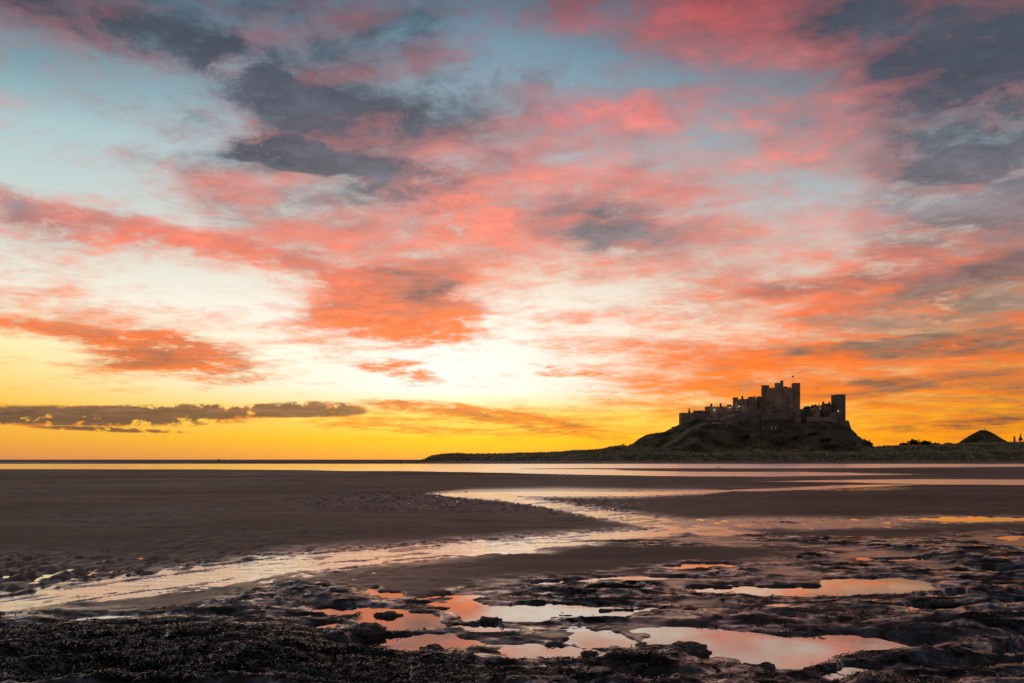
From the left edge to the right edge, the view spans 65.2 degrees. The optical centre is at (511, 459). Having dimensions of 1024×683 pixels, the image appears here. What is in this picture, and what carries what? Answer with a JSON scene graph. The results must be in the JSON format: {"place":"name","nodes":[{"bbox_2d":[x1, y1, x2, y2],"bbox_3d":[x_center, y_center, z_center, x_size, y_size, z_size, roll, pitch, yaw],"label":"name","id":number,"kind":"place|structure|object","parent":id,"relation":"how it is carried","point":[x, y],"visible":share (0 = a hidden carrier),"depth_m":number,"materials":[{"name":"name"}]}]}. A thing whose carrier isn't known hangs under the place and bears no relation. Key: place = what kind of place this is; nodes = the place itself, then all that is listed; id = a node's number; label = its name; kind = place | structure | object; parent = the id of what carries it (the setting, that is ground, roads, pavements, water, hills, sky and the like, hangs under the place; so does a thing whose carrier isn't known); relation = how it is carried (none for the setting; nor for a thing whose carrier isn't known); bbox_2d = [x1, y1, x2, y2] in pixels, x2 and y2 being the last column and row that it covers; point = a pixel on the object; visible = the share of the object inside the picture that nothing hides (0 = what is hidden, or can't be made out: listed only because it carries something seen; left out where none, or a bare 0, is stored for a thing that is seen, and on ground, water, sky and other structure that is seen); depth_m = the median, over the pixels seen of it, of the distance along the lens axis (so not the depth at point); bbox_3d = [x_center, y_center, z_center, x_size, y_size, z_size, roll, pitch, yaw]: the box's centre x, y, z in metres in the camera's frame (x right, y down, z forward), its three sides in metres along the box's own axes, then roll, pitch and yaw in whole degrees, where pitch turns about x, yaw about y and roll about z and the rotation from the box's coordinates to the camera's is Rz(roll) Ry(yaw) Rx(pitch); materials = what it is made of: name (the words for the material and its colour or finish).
{"place":"outdoors","nodes":[
{"label":"outdoors","id":0,"kind":"place"},
{"bbox_2d":[0,462,41,462],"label":"surf","id":1,"kind":"structure","parent":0,"point":[20,462],"depth_m":538.68,"materials":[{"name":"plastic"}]},
{"bbox_2d":[206,461,407,461],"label":"sand spit","id":2,"kind":"structure","parent":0,"point":[306,461],"depth_m":612.43,"materials":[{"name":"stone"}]},
{"bbox_2d":[0,523,786,610],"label":"stream","id":3,"kind":"structure","parent":0,"point":[249,572],"depth_m":16.42,"materials":[{"name":"liquid"}]},
{"bbox_2d":[0,460,921,463],"bbox_3d":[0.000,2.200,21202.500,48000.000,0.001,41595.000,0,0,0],"label":"sea","id":4,"kind":"structure","parent":0,"point":[123,461],"depth_m":880.24,"materials":[{"name":"liquid"}]},
{"bbox_2d":[0,461,1023,682],"bbox_3d":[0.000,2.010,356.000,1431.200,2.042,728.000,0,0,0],"label":"beach","id":5,"kind":"structure","parent":0,"point":[80,521],"depth_m":18.17,"materials":[{"name":"brown sand"}]},
{"bbox_2d":[477,616,501,622],"bbox_3d":[-0.306,2.174,10.834,0.356,0.099,0.250,0,0,0],"label":"rock","id":6,"kind":"object","parent":5,"relation":"on","point":[484,619],"visible":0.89,"depth_m":10.77,"materials":[{"name":"black stone"}]},
{"bbox_2d":[0,580,1023,682],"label":"seaweed","id":7,"kind":"object","parent":5,"relation":"on","point":[73,657],"visible":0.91,"depth_m":8.19,"materials":[{"name":"black plant"}]},
{"bbox_2d":[649,641,711,656],"bbox_3d":[1.931,2.179,9.141,0.705,0.187,0.482,0,0,0],"label":"rock","id":8,"kind":"object","parent":5,"relation":"on","point":[695,649],"visible":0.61,"depth_m":9.09,"materials":[{"name":"black stone"}]},
{"bbox_2d":[931,598,959,607],"bbox_3d":[6.473,2.144,11.932,0.387,0.117,0.364,0,0,0],"label":"rock","id":9,"kind":"object","parent":5,"relation":"on","point":[945,603],"visible":1,"depth_m":11.84,"materials":[{"name":"black stone"}]},
{"bbox_2d":[0,511,1023,679],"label":"tidal water","id":10,"kind":"structure","parent":0,"point":[789,652],"depth_m":10.35,"materials":[{"name":"liquid"}]},
{"bbox_2d":[349,622,386,636],"bbox_3d":[-1.828,2.138,9.981,0.529,0.182,0.528,0,0,0],"label":"rock","id":11,"kind":"object","parent":10,"relation":"on","point":[370,629],"visible":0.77,"depth_m":9.91,"materials":[{"name":"black stone"}]},
{"bbox_2d":[373,611,403,617],"bbox_3d":[-1.740,2.188,11.250,0.433,0.102,0.284,0,0,0],"label":"rock","id":12,"kind":"object","parent":10,"relation":"on","point":[389,614],"visible":0.87,"depth_m":11.18,"materials":[{"name":"black stone"}]},
{"bbox_2d":[419,643,444,650],"bbox_3d":[-0.920,2.191,9.243,0.297,0.105,0.254,0,0,-16],"label":"rock","id":13,"kind":"object","parent":10,"relation":"on","point":[435,646],"visible":0.56,"depth_m":9.24,"materials":[{"name":"black stone"}]},
{"bbox_2d":[580,650,598,656],"bbox_3d":[0.885,2.194,9.026,0.216,0.081,0.184,0,0,-17],"label":"rock","id":14,"kind":"object","parent":10,"relation":"in","point":[587,652],"visible":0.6,"depth_m":8.98,"materials":[{"name":"black stone"}]},
{"bbox_2d":[742,662,775,667],"bbox_3d":[2.607,2.184,8.441,0.361,0.090,0.200,0,0,0],"label":"rock","id":15,"kind":"object","parent":10,"relation":"on","point":[766,665],"visible":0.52,"depth_m":8.43,"materials":[{"name":"black stone"}]},
{"bbox_2d":[0,464,1023,509],"bbox_3d":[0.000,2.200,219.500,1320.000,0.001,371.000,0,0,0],"label":"shallow water","id":16,"kind":"structure","parent":0,"point":[516,468],"depth_m":195.57,"materials":[{"name":"grey liquid"}]},
{"bbox_2d":[0,0,1023,459],"label":"sky","id":17,"kind":"structure","parent":0,"point":[230,229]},
{"bbox_2d":[440,492,760,535],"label":"side stream","id":18,"kind":"structure","parent":0,"point":[505,497],"depth_m":37.40,"materials":[{"name":"liquid"}]},
{"bbox_2d":[415,441,1023,461],"bbox_3d":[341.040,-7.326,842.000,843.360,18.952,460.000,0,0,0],"label":"dunes","id":19,"kind":"structure","parent":0,"point":[995,454],"depth_m":631.35,"materials":[{"name":"brown plant"}]},
{"bbox_2d":[907,439,921,445],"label":"bush","id":20,"kind":"object","parent":19,"relation":"on","point":[911,442],"visible":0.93,"depth_m":698.74,"materials":[{"name":"black plant"}]},
{"bbox_2d":[920,440,931,444],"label":"bush","id":21,"kind":"object","parent":19,"relation":"on","point":[924,442],"visible":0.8,"depth_m":698.57,"materials":[{"name":"black plant"}]},
{"bbox_2d":[631,419,873,452],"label":"castle hill","id":22,"kind":"structure","parent":0,"point":[704,435],"depth_m":677.83,"materials":[{"name":"green plant"}]},
{"bbox_2d":[679,408,692,425],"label":"tower","id":23,"kind":"structure","parent":22,"relation":"on","point":[684,418],"depth_m":708.00,"materials":[{"name":"stone"}]},
{"bbox_2d":[693,413,705,420],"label":"curtain wall","id":24,"kind":"structure","parent":22,"relation":"on","point":[696,416],"depth_m":712.00,"materials":[{"name":"stone"}]},
{"bbox_2d":[703,416,716,420],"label":"castle wall","id":25,"kind":"structure","parent":22,"relation":"on","point":[710,417],"depth_m":702.00,"materials":[{"name":"stone"}]},
{"bbox_2d":[705,406,733,419],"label":"gatehouse","id":26,"kind":"object","parent":22,"relation":"on","point":[719,412],"visible":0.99,"depth_m":716.00,"materials":[{"name":"stone"}]},
{"bbox_2d":[714,414,738,424],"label":"stepped wall","id":27,"kind":"structure","parent":22,"relation":"on","point":[731,419],"depth_m":697.80,"materials":[{"name":"stone"}]},
{"bbox_2d":[733,397,737,413],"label":"tower","id":28,"kind":"structure","parent":22,"relation":"on","point":[735,402],"depth_m":719.00,"materials":[{"name":"stone"}]},
{"bbox_2d":[738,399,756,411],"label":"hall","id":29,"kind":"structure","parent":22,"relation":"on","point":[746,405],"depth_m":722.00,"materials":[{"name":"stone"}]},
{"bbox_2d":[736,411,760,420],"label":"curtain wall","id":30,"kind":"structure","parent":22,"relation":"on","point":[747,415],"depth_m":706.00,"materials":[{"name":"stone"}]},
{"bbox_2d":[756,396,763,409],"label":"tower","id":31,"kind":"structure","parent":22,"relation":"on","point":[759,402],"depth_m":726.00,"materials":[{"name":"stone"}]},
{"bbox_2d":[755,409,800,420],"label":"terrace wall","id":32,"kind":"structure","parent":22,"relation":"on","point":[777,414],"depth_m":704.00,"materials":[{"name":"stone"}]},
{"bbox_2d":[761,375,799,408],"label":"castle keep","id":33,"kind":"structure","parent":32,"relation":"on","point":[779,396],"depth_m":711.32,"materials":[{"name":"stone"}]},
{"bbox_2d":[794,411,800,421],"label":"buttress","id":34,"kind":"structure","parent":22,"relation":"on","point":[797,416],"depth_m":701.00,"materials":[{"name":"stone"}]},
{"bbox_2d":[800,409,820,419],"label":"curtain wall","id":35,"kind":"structure","parent":22,"relation":"on","point":[806,413],"depth_m":722.00,"materials":[{"name":"stone"}]},
{"bbox_2d":[813,405,819,416],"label":"clock tower","id":36,"kind":"structure","parent":22,"relation":"on","point":[816,411],"depth_m":708.09,"materials":[{"name":"stone"}]},
{"bbox_2d":[805,417,834,421],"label":"terrace wall","id":37,"kind":"structure","parent":22,"relation":"on","point":[810,419],"depth_m":700.00,"materials":[{"name":"stone"}]},
{"bbox_2d":[820,403,831,416],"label":"range","id":38,"kind":"structure","parent":22,"relation":"on","point":[826,410],"depth_m":715.00,"materials":[{"name":"stone"}]},
{"bbox_2d":[829,412,836,421],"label":"buttress","id":39,"kind":"structure","parent":22,"relation":"on","point":[831,414],"depth_m":700.50,"materials":[{"name":"stone"}]},
{"bbox_2d":[831,394,850,428],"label":"tower","id":40,"kind":"structure","parent":22,"relation":"on","point":[838,401],"depth_m":704.00,"materials":[{"name":"stone"}]},
{"bbox_2d":[957,430,1006,443],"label":"mound","id":41,"kind":"object","parent":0,"point":[983,436],"visible":0.61,"depth_m":695.61,"materials":[{"name":"green plant"}]}
]}

